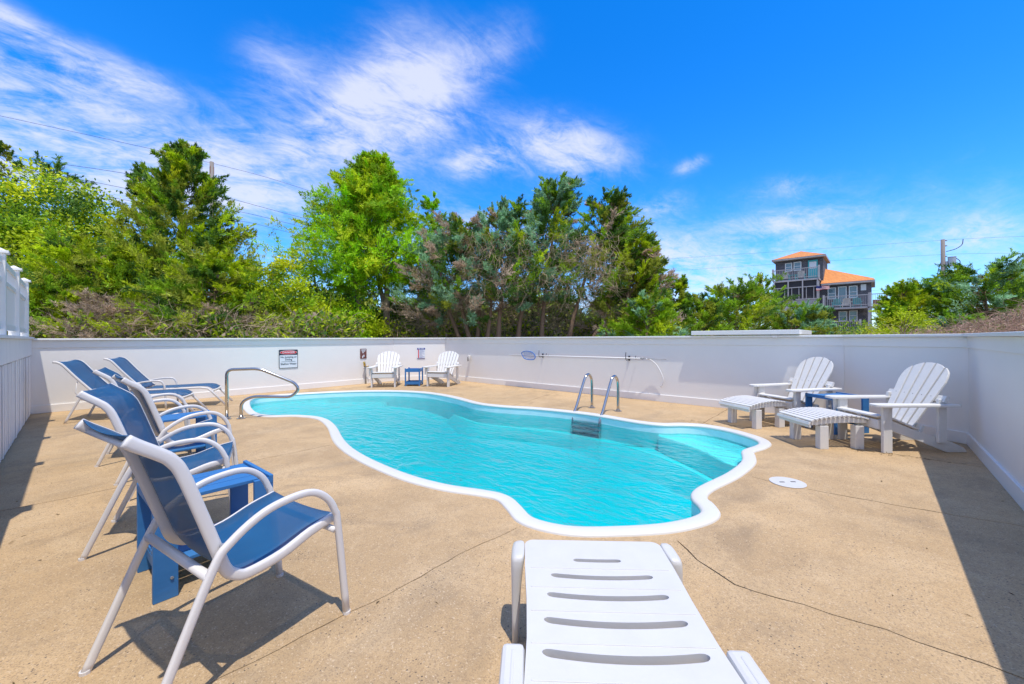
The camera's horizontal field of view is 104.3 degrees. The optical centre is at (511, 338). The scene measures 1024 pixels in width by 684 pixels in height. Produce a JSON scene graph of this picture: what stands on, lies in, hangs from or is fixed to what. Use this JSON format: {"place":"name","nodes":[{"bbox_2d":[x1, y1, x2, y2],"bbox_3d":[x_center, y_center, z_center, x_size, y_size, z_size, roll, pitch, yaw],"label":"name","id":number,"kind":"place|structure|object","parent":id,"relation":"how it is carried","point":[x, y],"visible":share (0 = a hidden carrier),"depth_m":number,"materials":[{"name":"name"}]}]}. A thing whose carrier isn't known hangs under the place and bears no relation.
{"place":"outdoors","nodes":[
{"label":"outdoors","id":0,"kind":"place"},
{"bbox_2d":[0,379,1023,683],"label":"pool deck","id":1,"kind":"structure","parent":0,"point":[784,585],"depth_m":2.14,"materials":[{"name":"beige concrete"}]},
{"bbox_2d":[0,335,33,462],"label":"fence","id":2,"kind":"object","parent":1,"relation":"on","point":[15,380],"visible":1,"depth_m":4.89,"materials":[{"name":"white paint"}]},
{"bbox_2d":[0,248,30,336],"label":"deck railing","id":3,"kind":"object","parent":2,"relation":"on","point":[14,303],"visible":0.95,"depth_m":5.33,"materials":[{"name":"white plastic"}]},
{"bbox_2d":[52,359,207,423],"bbox_3d":[-6.176,0.810,6.566,1.755,0.951,0.651,0,0,-24],"label":"sling lounger","id":4,"kind":"object","parent":1,"relation":"on","point":[80,371],"visible":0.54,"depth_m":6.36,"materials":[{"name":"blue fabric"}]},
{"bbox_2d":[92,367,191,466],"bbox_3d":[-3.993,0.789,4.363,0.767,0.967,0.588,0,0,-38],"label":"patio chair","id":5,"kind":"object","parent":1,"relation":"on","point":[106,373],"visible":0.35,"depth_m":4.29,"materials":[{"name":"silver metal"}]},
{"bbox_2d":[76,383,237,561],"bbox_3d":[-2.293,0.782,2.686,0.767,0.967,0.588,0,0,-31],"label":"patio chair","id":6,"kind":"object","parent":1,"relation":"on","point":[122,409],"visible":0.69,"depth_m":2.60,"materials":[{"name":"blue metal"}]},
{"bbox_2d":[103,357,232,408],"bbox_3d":[-6.373,0.811,7.504,1.755,0.951,0.651,0,0,-25],"label":"sling lounger","id":7,"kind":"object","parent":1,"relation":"on","point":[127,368],"visible":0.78,"depth_m":7.37,"materials":[{"name":"blue fabric"}]},
{"bbox_2d":[111,374,233,501],"bbox_3d":[-2.976,0.785,3.530,0.588,0.967,0.767,0,0,39],"label":"patio chair","id":8,"kind":"object","parent":1,"relation":"on","point":[146,401],"visible":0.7,"depth_m":3.48,"materials":[{"name":"silver metal"}]},
{"bbox_2d":[155,409,216,452],"bbox_3d":[-3.420,1.024,4.111,0.442,0.480,0.519,0,0,40],"label":"side table","id":9,"kind":"object","parent":1,"relation":"on","point":[199,446],"visible":0.16,"depth_m":4.11,"materials":[{"name":"blue plastic"}]},
{"bbox_2d":[137,460,272,604],"bbox_3d":[-1.694,1.017,2.212,0.442,0.480,0.519,0,0,39],"label":"side table","id":10,"kind":"object","parent":1,"relation":"on","point":[163,567],"visible":0.45,"depth_m":2.14,"materials":[{"name":"blue paint"}]},
{"bbox_2d":[73,419,349,683],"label":"patio chair","id":11,"kind":"object","parent":1,"relation":"on","point":[271,527],"visible":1,"depth_m":1.56,"materials":[{"name":"blue metal"}]},
{"bbox_2d":[31,338,393,413],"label":"pool wall","id":12,"kind":"structure","parent":1,"relation":"on","point":[327,362],"depth_m":8.55,"materials":[{"name":"white plastic"}]},
{"bbox_2d":[279,350,297,367],"bbox_3d":[-5.455,0.497,9.723,0.012,0.446,0.425,0,0,42],"label":"danger sign","id":13,"kind":"object","parent":12,"relation":"attached to","point":[288,358],"visible":1,"depth_m":9.72,"materials":[{"name":"grey plastic"}]},
{"bbox_2d":[360,349,366,358],"bbox_3d":[-4.160,0.424,11.147,0.007,0.275,0.187,0,0,42],"label":"shower sign","id":14,"kind":"object","parent":12,"relation":"attached to","point":[363,353],"visible":1,"depth_m":11.15,"materials":[{"name":"red"}]},
{"bbox_2d":[222,367,298,419],"bbox_3d":[-4.003,0.863,6.365,1.105,0.807,0.124,0,0,-13],"label":"handrail","id":15,"kind":"object","parent":1,"relation":"on","point":[295,384],"visible":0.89,"depth_m":6.30,"materials":[{"name":"silver metal"}]},
{"bbox_2d":[363,361,368,383],"bbox_3d":[-4.076,0.953,11.105,0.112,0.630,0.189,0,0,42],"label":"hose bib","id":16,"kind":"object","parent":1,"relation":"on","point":[364,364],"visible":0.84,"depth_m":11.11,"materials":[{"name":"grey metal"}]},
{"bbox_2d":[367,351,402,387],"bbox_3d":[-3.363,0.809,10.662,0.780,0.909,1.054,0,0,-6],"label":"adirondack chair","id":17,"kind":"object","parent":1,"relation":"on","point":[377,374],"visible":1,"depth_m":10.80,"materials":[{"name":"white paint"}]},
{"bbox_2d":[405,367,422,385],"bbox_3d":[-2.641,1.026,10.747,0.402,0.470,0.402,0,0,0],"label":"side table","id":18,"kind":"object","parent":1,"relation":"on","point":[409,381],"visible":0.95,"depth_m":10.55,"materials":[{"name":"blue paint"}]},
{"bbox_2d":[393,338,445,380],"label":"pool wall","id":19,"kind":"structure","parent":1,"relation":"on","point":[405,349],"depth_m":12.07,"materials":[{"name":"white paint"}]},
{"bbox_2d":[417,348,424,358],"bbox_3d":[-2.762,0.447,12.104,0.235,0.320,0.010,0,0,-19],"label":"pool rules sign","id":20,"kind":"object","parent":19,"relation":"attached to","point":[420,352],"visible":1,"depth_m":12.10,"materials":[{"name":"white plastic"}]},
{"bbox_2d":[422,351,461,386],"bbox_3d":[-1.837,0.803,10.740,0.780,0.909,1.054,0,0,16],"label":"adirondack chair","id":21,"kind":"object","parent":1,"relation":"on","point":[437,375],"visible":1,"depth_m":10.84,"materials":[{"name":"white paint"}]},
{"bbox_2d":[243,390,771,537],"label":"swimming pool","id":22,"kind":"structure","parent":1,"relation":"in","point":[705,511],"depth_m":5.42,"materials":[{"name":"teal"}]},
{"bbox_2d":[251,396,745,525],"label":"pool water","id":23,"kind":"structure","parent":22,"relation":"in","point":[428,419],"depth_m":5.33,"materials":[{"name":"teal liquid"}]},
{"bbox_2d":[571,373,621,437],"bbox_3d":[1.417,1.138,6.742,0.634,1.050,0.727,0,0,42],"label":"pool ladder","id":24,"kind":"object","parent":1,"relation":"attached to","point":[605,400],"visible":0.91,"depth_m":6.65,"materials":[{"name":"silver metal"}]},
{"bbox_2d":[499,540,769,683],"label":"plastic chaise","id":25,"kind":"object","parent":1,"relation":"on","point":[612,612],"visible":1,"depth_m":1.26,"materials":[{"name":"white plastic"}]},
{"bbox_2d":[445,335,843,413],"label":"pool wall","id":26,"kind":"structure","parent":1,"relation":"on","point":[710,371],"depth_m":7.89,"materials":[{"name":"white paint"}]},
{"bbox_2d":[719,395,787,428],"bbox_3d":[3.442,1.044,5.703,0.669,0.383,0.550,0,0,-14],"label":"footrest","id":27,"kind":"object","parent":1,"relation":"on","point":[753,404],"visible":1,"depth_m":5.53,"materials":[{"name":"white paint"}]},
{"bbox_2d":[769,477,806,488],"bbox_3d":[2.368,1.235,3.421,0.270,0.009,0.270,0,0,42],"label":"skimmer cover","id":28,"kind":"object","parent":1,"relation":"on","point":[788,482],"visible":1,"depth_m":3.41,"materials":[{"name":"white plastic"}]},
{"bbox_2d":[749,357,841,418],"bbox_3d":[4.230,0.755,5.903,1.053,0.954,0.780,0,0,-14],"label":"adirondack chair","id":29,"kind":"object","parent":1,"relation":"on","point":[795,398],"visible":0.73,"depth_m":5.89,"materials":[{"name":"white paint"}]},
{"bbox_2d":[777,407,868,448],"bbox_3d":[3.631,1.043,4.689,0.669,0.383,0.550,0,0,1],"label":"footrest","id":30,"kind":"object","parent":1,"relation":"on","point":[826,419],"visible":1,"depth_m":4.48,"materials":[{"name":"white paint"}]},
{"bbox_2d":[805,392,868,434],"bbox_3d":[4.352,0.992,5.346,0.519,0.480,0.442,0,0,-9],"label":"side table","id":31,"kind":"object","parent":1,"relation":"on","point":[810,396],"visible":0.33,"depth_m":5.30,"materials":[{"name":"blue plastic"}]},
{"bbox_2d":[825,362,966,452],"bbox_3d":[4.397,0.754,4.581,1.054,0.954,0.780,0,0,1],"label":"adirondack chair","id":32,"kind":"object","parent":1,"relation":"on","point":[888,423],"visible":0.93,"depth_m":4.40,"materials":[{"name":"white paint"}]},
{"bbox_2d":[842,334,968,443],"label":"pool wall","id":33,"kind":"structure","parent":1,"relation":"on","point":[876,364],"depth_m":5.18,"materials":[{"name":"white plastic"}]},
{"bbox_2d":[961,331,1023,510],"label":"pool wall","id":34,"kind":"structure","parent":1,"relation":"on","point":[995,439],"depth_m":3.45,"materials":[{"name":"white plastic"}]},
{"bbox_2d":[0,0,1023,335],"label":"sky","id":35,"kind":"structure","parent":0,"point":[741,128],"materials":[{"name":"blue"}]},
{"bbox_2d":[772,251,887,334],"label":"beach house","id":36,"kind":"structure","parent":0,"point":[819,273],"depth_m":42.66,"materials":[{"name":"grey wood"}]},
{"bbox_2d":[785,263,791,271],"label":"window","id":37,"kind":"structure","parent":36,"relation":"in","point":[788,265],"depth_m":45.11,"materials":[{"name":"white glass"}]},
{"bbox_2d":[794,261,800,270],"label":"window","id":38,"kind":"structure","parent":36,"relation":"in","point":[796,264],"depth_m":44.55,"materials":[{"name":"white glass"}]},
{"bbox_2d":[796,270,805,278],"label":"balcony chair","id":39,"kind":"object","parent":36,"relation":"on","point":[802,274],"visible":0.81,"depth_m":43.23,"materials":[{"name":"beige paint"}]},
{"bbox_2d":[808,260,817,277],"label":"door","id":40,"kind":"structure","parent":36,"relation":"in","point":[811,263],"depth_m":43.57,"materials":[{"name":"teal paint"}]},
{"bbox_2d":[816,284,830,290],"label":"flag","id":41,"kind":"object","parent":36,"relation":"attached to","point":[822,287],"visible":1,"depth_m":41.37,"materials":[{"name":"white fabric"}]},
{"bbox_2d":[828,287,835,298],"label":"window","id":42,"kind":"structure","parent":36,"relation":"in","point":[832,291],"depth_m":42.50,"materials":[{"name":"white glass"}]},
{"bbox_2d":[831,298,841,307],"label":"balcony chair","id":43,"kind":"object","parent":36,"relation":"on","point":[836,301],"visible":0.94,"depth_m":41.15,"materials":[{"name":"teal paint"}]},
{"bbox_2d":[838,286,846,304],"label":"window","id":44,"kind":"structure","parent":36,"relation":"in","point":[841,290],"depth_m":41.94,"materials":[{"name":"white glass"}]},
{"bbox_2d":[839,311,846,320],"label":"window","id":45,"kind":"structure","parent":36,"relation":"in","point":[842,314],"depth_m":41.95,"materials":[{"name":"white glass"}]},
{"bbox_2d":[842,298,851,306],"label":"balcony chair","id":46,"kind":"object","parent":36,"relation":"on","point":[847,302],"visible":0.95,"depth_m":40.59,"materials":[{"name":"beige paint"}]},
{"bbox_2d":[849,285,857,297],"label":"window","id":47,"kind":"structure","parent":36,"relation":"in","point":[852,289],"depth_m":41.35,"materials":[{"name":"white glass"}]},
{"bbox_2d":[849,310,857,320],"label":"window","id":48,"kind":"structure","parent":36,"relation":"in","point":[854,313],"depth_m":41.35,"materials":[{"name":"white glass"}]},
{"bbox_2d":[852,297,861,305],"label":"balcony chair","id":49,"kind":"object","parent":36,"relation":"on","point":[856,300],"visible":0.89,"depth_m":40.08,"materials":[{"name":"teal paint"}]},
{"label":"ground","id":50,"kind":"structure","parent":0,"visible":0},
{"bbox_2d":[0,140,27,250],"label":"cedar tree","id":51,"kind":"object","parent":50,"relation":"on","point":[4,150],"visible":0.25,"depth_m":18.85,"materials":[{"name":"green plant"}]},
{"bbox_2d":[4,150,95,255],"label":"cedar tree","id":52,"kind":"object","parent":50,"relation":"on","point":[58,165],"visible":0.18,"depth_m":18.55,"materials":[{"name":"green plant"}]},
{"bbox_2d":[21,272,129,337],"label":"cedar tree","id":53,"kind":"object","parent":50,"relation":"on","point":[45,296],"visible":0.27,"depth_m":10.72,"materials":[{"name":"green plant"}]},
{"bbox_2d":[7,227,191,337],"bbox_3d":[-12.834,-1.103,12.715,6.372,4.819,6.788,0,0,42],"label":"cedar tree","id":54,"kind":"object","parent":50,"relation":"on","point":[61,255],"visible":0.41,"depth_m":11.65,"materials":[{"name":"green plant"}]},
{"bbox_2d":[0,148,208,292],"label":"broadleaf tree","id":55,"kind":"object","parent":50,"relation":"on","point":[20,225],"visible":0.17,"depth_m":14.50,"materials":[{"name":"green plant"}]},
{"bbox_2d":[29,288,180,337],"bbox_3d":[-10.954,-0.060,11.280,4.020,2.722,4.422,0,0,42],"label":"dead shrub","id":56,"kind":"object","parent":50,"relation":"on","point":[93,306],"visible":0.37,"depth_m":10.57,"materials":[{"name":"brown plant"}]},
{"bbox_2d":[20,260,192,326],"bbox_3d":[-13.556,-0.749,13.474,5.298,4.140,5.207,0,0,-11],"label":"shrub","id":57,"kind":"object","parent":50,"relation":"on","point":[105,277],"visible":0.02,"depth_m":12.27,"materials":[{"name":"green plant"}]},
{"bbox_2d":[116,164,170,297],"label":"cedar tree","id":58,"kind":"object","parent":50,"relation":"on","point":[129,192],"visible":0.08,"depth_m":15.18,"materials":[{"name":"green plant"}]},
{"bbox_2d":[67,138,299,316],"bbox_3d":[-11.364,-2.976,14.266,6.294,8.551,6.263,0,0,42],"label":"cedar tree","id":59,"kind":"object","parent":50,"relation":"on","point":[181,161],"visible":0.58,"depth_m":13.52,"materials":[{"name":"green plant"}]},
{"bbox_2d":[7,308,365,337],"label":"undergrowth","id":60,"kind":"object","parent":50,"relation":"on","point":[317,320],"visible":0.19,"depth_m":10.51,"materials":[{"name":"green plant"}]},
{"bbox_2d":[79,237,294,337],"bbox_3d":[-9.235,-0.847,12.358,6.014,4.284,5.806,0,0,42],"label":"cedar tree","id":61,"kind":"object","parent":50,"relation":"on","point":[192,291],"visible":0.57,"depth_m":11.33,"materials":[{"name":"green plant"}]},
{"bbox_2d":[29,289,372,337],"bbox_3d":[-8.995,0.227,11.523,9.767,3.172,5.141,0,0,2],"label":"brushwood","id":62,"kind":"object","parent":50,"relation":"on","point":[253,326],"visible":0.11,"depth_m":10.30,"materials":[{"name":"plant"}]},
{"bbox_2d":[209,161,213,291],"bbox_3d":[-21.837,-5.759,29.006,0.386,14.200,0.386,0,0,42],"label":"utility pole","id":63,"kind":"object","parent":50,"relation":"on","point":[211,169],"visible":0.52,"depth_m":28.91,"materials":[{"name":"brown wood"}]},
{"bbox_2d":[3,116,308,190],"bbox_3d":[-16.471,-11.005,32.357,42.027,7.082,1.461,0,0,-25],"label":"power line","id":64,"kind":"object","parent":63,"relation":"attached to","point":[144,147],"visible":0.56,"depth_m":27.05,"materials":[{"name":"grey"}]},
{"bbox_2d":[28,182,293,233],"bbox_3d":[-16.452,-7.386,32.350,42.026,6.602,1.478,0,0,-25],"label":"power line","id":65,"kind":"object","parent":63,"relation":"attached to","point":[187,211],"visible":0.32,"depth_m":29.87,"materials":[{"name":"grey"}]},
{"bbox_2d":[9,166,448,265],"bbox_3d":[-16.457,-8.319,32.351,42.027,6.219,1.478,0,0,-25],"label":"power line","id":66,"kind":"object","parent":63,"relation":"attached to","point":[189,201],"visible":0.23,"depth_m":28.88,"materials":[{"name":"grey"}]},
{"bbox_2d":[13,157,447,255],"bbox_3d":[-16.576,-9.155,32.593,42.027,5.640,0.942,0,0,-25],"label":"power line","id":67,"kind":"object","parent":63,"relation":"attached to","point":[125,173],"visible":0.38,"depth_m":27.25,"materials":[{"name":"grey"}]},
{"bbox_2d":[145,296,278,337],"bbox_3d":[-8.278,0.071,11.524,3.281,2.753,3.702,0,0,3],"label":"dead shrub","id":68,"kind":"object","parent":50,"relation":"on","point":[227,308],"visible":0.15,"depth_m":11.03,"materials":[{"name":"brown plant"}]},
{"bbox_2d":[211,247,306,330],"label":"sapling","id":69,"kind":"object","parent":50,"relation":"on","point":[286,264],"visible":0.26,"depth_m":12.69,"materials":[{"name":"green plant"}]},
{"bbox_2d":[238,260,334,317],"bbox_3d":[-9.248,-1.180,16.325,4.278,4.955,4.236,0,0,42],"label":"shrub","id":70,"kind":"object","parent":50,"relation":"on","point":[326,296],"visible":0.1,"depth_m":16.12,"materials":[{"name":"green plant"}]},
{"bbox_2d":[250,275,340,336],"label":"sapling","id":71,"kind":"object","parent":50,"relation":"on","point":[310,304],"visible":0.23,"depth_m":12.78,"materials":[{"name":"green plant"}]},
{"bbox_2d":[305,292,394,337],"bbox_3d":[-6.327,-0.213,14.705,3.674,2.994,3.475,0,0,14],"label":"shrub","id":72,"kind":"object","parent":50,"relation":"on","point":[368,328],"visible":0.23,"depth_m":14.57,"materials":[{"name":"green plant"}]},
{"bbox_2d":[250,149,453,337],"bbox_3d":[-5.947,-3.151,16.247,7.735,9.070,6.997,0,0,-15],"label":"cypress tree","id":73,"kind":"object","parent":50,"relation":"on","point":[369,206],"visible":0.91,"depth_m":15.08,"materials":[{"name":"green plant"}]},
{"bbox_2d":[373,288,448,337],"bbox_3d":[-5.064,-0.518,18.947,4.950,3.695,4.226,0,0,-4],"label":"shrub","id":74,"kind":"object","parent":50,"relation":"on","point":[403,317],"visible":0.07,"depth_m":18.09,"materials":[{"name":"green plant"}]},
{"bbox_2d":[392,191,454,333],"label":"cypress tree","id":75,"kind":"object","parent":50,"relation":"on","point":[425,204],"visible":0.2,"depth_m":17.57,"materials":[{"name":"green plant"}]},
{"bbox_2d":[207,275,679,337],"bbox_3d":[-9.009,-0.766,20.098,34.635,4.774,4.501,0,0,0],"label":"thicket","id":76,"kind":"object","parent":50,"relation":"on","point":[372,302],"visible":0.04,"depth_m":18.62,"materials":[{"name":"green plant"}]},
{"bbox_2d":[379,210,529,337],"bbox_3d":[-2.106,-1.906,15.192,5.974,6.402,4.630,0,0,7],"label":"cedar tree","id":77,"kind":"object","parent":50,"relation":"on","point":[430,257],"visible":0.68,"depth_m":14.29,"materials":[{"name":"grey plant"}]},
{"bbox_2d":[408,193,557,337],"bbox_3d":[-0.651,-1.984,14.974,4.953,6.632,4.245,0,0,24],"label":"cedar tree","id":78,"kind":"object","parent":50,"relation":"on","point":[502,217],"visible":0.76,"depth_m":14.18,"materials":[{"name":"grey plant"}]},
{"bbox_2d":[370,272,635,337],"bbox_3d":[-0.061,-0.324,16.826,11.998,5.749,5.121,0,0,0],"label":"brushwood","id":79,"kind":"object","parent":50,"relation":"on","point":[553,326],"visible":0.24,"depth_m":16.22,"materials":[{"name":"plant"}]},
{"bbox_2d":[382,315,712,337],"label":"undergrowth","id":80,"kind":"object","parent":50,"relation":"on","point":[445,333],"visible":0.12,"depth_m":15.88,"materials":[{"name":"green plant"}]},
{"bbox_2d":[492,170,615,336],"bbox_3d":[1.346,-2.539,15.448,4.961,7.590,4.582,0,0,-30],"label":"cedar tree","id":81,"kind":"object","parent":50,"relation":"on","point":[549,197],"visible":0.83,"depth_m":14.49,"materials":[{"name":"green plant"}]},
{"bbox_2d":[448,224,632,321],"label":"hanging dead vines","id":82,"kind":"object","parent":81,"relation":"attached to","point":[565,260],"visible":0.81,"depth_m":13.62,"materials":[{"name":"plant"}]},
{"bbox_2d":[542,184,667,336],"bbox_3d":[3.674,-2.297,15.174,4.856,7.120,4.513,0,0,-5],"label":"cedar tree","id":83,"kind":"object","parent":50,"relation":"on","point":[614,214],"visible":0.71,"depth_m":14.84,"materials":[{"name":"green plant"}]},
{"bbox_2d":[568,228,693,336],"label":"cedar tree","id":84,"kind":"object","parent":50,"relation":"on","point":[649,249],"visible":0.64,"depth_m":14.50,"materials":[{"name":"green plant"}]},
{"bbox_2d":[595,281,688,336],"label":"cedar tree","id":85,"kind":"object","parent":50,"relation":"on","point":[653,324],"visible":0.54,"depth_m":12.92,"materials":[{"name":"green plant"}]},
{"bbox_2d":[668,274,707,335],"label":"cedar tree","id":86,"kind":"object","parent":50,"relation":"on","point":[680,287],"visible":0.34,"depth_m":16.21,"materials":[{"name":"green plant"}]},
{"bbox_2d":[677,292,740,335],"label":"cedar tree","id":87,"kind":"object","parent":50,"relation":"on","point":[706,310],"visible":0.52,"depth_m":16.97,"materials":[{"name":"green plant"}]},
{"bbox_2d":[694,276,807,335],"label":"cedar tree","id":88,"kind":"object","parent":50,"relation":"on","point":[741,295],"visible":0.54,"depth_m":18.25,"materials":[{"name":"green plant"}]},
{"bbox_2d":[691,330,811,334],"bbox_3d":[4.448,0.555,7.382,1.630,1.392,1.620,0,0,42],"label":"shed roof","id":89,"kind":"structure","parent":50,"relation":"on","point":[770,332],"depth_m":6.72,"materials":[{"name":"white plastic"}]},
{"bbox_2d":[725,271,800,330],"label":"cedar tree","id":90,"kind":"object","parent":50,"relation":"on","point":[767,283],"visible":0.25,"depth_m":22.46,"materials":[{"name":"green plant"}]},
{"bbox_2d":[753,298,845,334],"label":"cedar tree","id":91,"kind":"object","parent":50,"relation":"on","point":[814,315],"visible":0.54,"depth_m":17.08,"materials":[{"name":"green plant"}]},
{"bbox_2d":[731,317,878,335],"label":"thicket","id":92,"kind":"object","parent":50,"relation":"on","point":[853,327],"visible":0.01,"depth_m":22.71,"materials":[{"name":"green plant"}]},
{"bbox_2d":[817,305,836,334],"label":"cedar tree","id":93,"kind":"object","parent":50,"relation":"on","point":[831,310],"visible":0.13,"depth_m":18.74,"materials":[{"name":"green plant"}]},
{"bbox_2d":[856,277,938,333],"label":"cedar tree","id":94,"kind":"object","parent":50,"relation":"on","point":[902,292],"visible":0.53,"depth_m":18.76,"materials":[{"name":"green plant"}]},
{"bbox_2d":[852,304,945,334],"bbox_3d":[14.704,-0.015,14.916,3.428,2.833,3.445,0,0,42],"label":"shrub","id":95,"kind":"object","parent":50,"relation":"on","point":[887,330],"visible":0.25,"depth_m":14.95,"materials":[{"name":"green plant"}]},
{"bbox_2d":[838,298,1023,334],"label":"vine mound","id":96,"kind":"object","parent":50,"relation":"on","point":[1010,327],"visible":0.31,"depth_m":12.41,"materials":[{"name":"brown plant"}]},
{"bbox_2d":[880,271,1003,330],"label":"cedar tree","id":97,"kind":"object","parent":50,"relation":"on","point":[925,289],"visible":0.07,"depth_m":19.50,"materials":[{"name":"green plant"}]},
{"bbox_2d":[937,239,963,275],"bbox_3d":[37.094,-3.686,33.759,1.622,9.561,0.540,0,0,42],"label":"utility pole","id":98,"kind":"object","parent":50,"relation":"on","point":[951,259],"visible":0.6,"depth_m":33.91,"materials":[{"name":"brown wood"}]},
{"bbox_2d":[676,253,980,270],"bbox_3d":[27.469,-6.954,38.030,29.214,0.726,1.182,0,0,26],"label":"power line","id":99,"kind":"object","parent":98,"relation":"attached to","point":[850,259],"visible":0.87,"depth_m":36.73,"materials":[{"name":"grey metal"}]},
{"bbox_2d":[671,236,1020,258],"bbox_3d":[27.461,-8.297,38.025,29.213,0.753,1.170,0,0,26],"label":"power line","id":100,"kind":"object","parent":98,"relation":"attached to","point":[852,246],"visible":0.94,"depth_m":35.91,"materials":[{"name":"grey"}]},
{"bbox_2d":[918,308,1002,333],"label":"cedar tree","id":101,"kind":"object","parent":50,"relation":"on","point":[947,317],"visible":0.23,"depth_m":14.93,"materials":[{"name":"green plant"}]},
{"bbox_2d":[907,248,1023,330],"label":"cedar tree","id":102,"kind":"object","parent":50,"relation":"on","point":[955,285],"visible":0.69,"depth_m":17.49,"materials":[{"name":"green plant"}]},
{"bbox_2d":[963,265,1023,331],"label":"cedar tree","id":103,"kind":"object","parent":50,"relation":"on","point":[981,303],"visible":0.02,"depth_m":18.75,"materials":[{"name":"green plant"}]},
{"bbox_3d":[2.444,0.369,8.139,0.211,0.181,0.171,0,0,42],"label":"wall hook","id":104,"kind":"object","parent":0,"visible":0},
{"bbox_2d":[509,351,665,359],"bbox_3d":[1.432,0.415,8.995,4.090,0.231,0.078,0,0,42],"label":"skimmer net","id":105,"kind":"object","parent":104,"relation":"hanging from","point":[571,356],"visible":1,"depth_m":9.22,"materials":[{"name":"white metal"}]},
{"bbox_2d":[646,358,663,386],"bbox_3d":[2.808,0.673,7.827,0.339,0.560,0.042,0,0,28],"label":"vacuum hose","id":106,"kind":"object","parent":105,"relation":"hanging from","point":[659,370],"visible":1,"depth_m":7.78,"materials":[{"name":"white plastic"}]}
]}

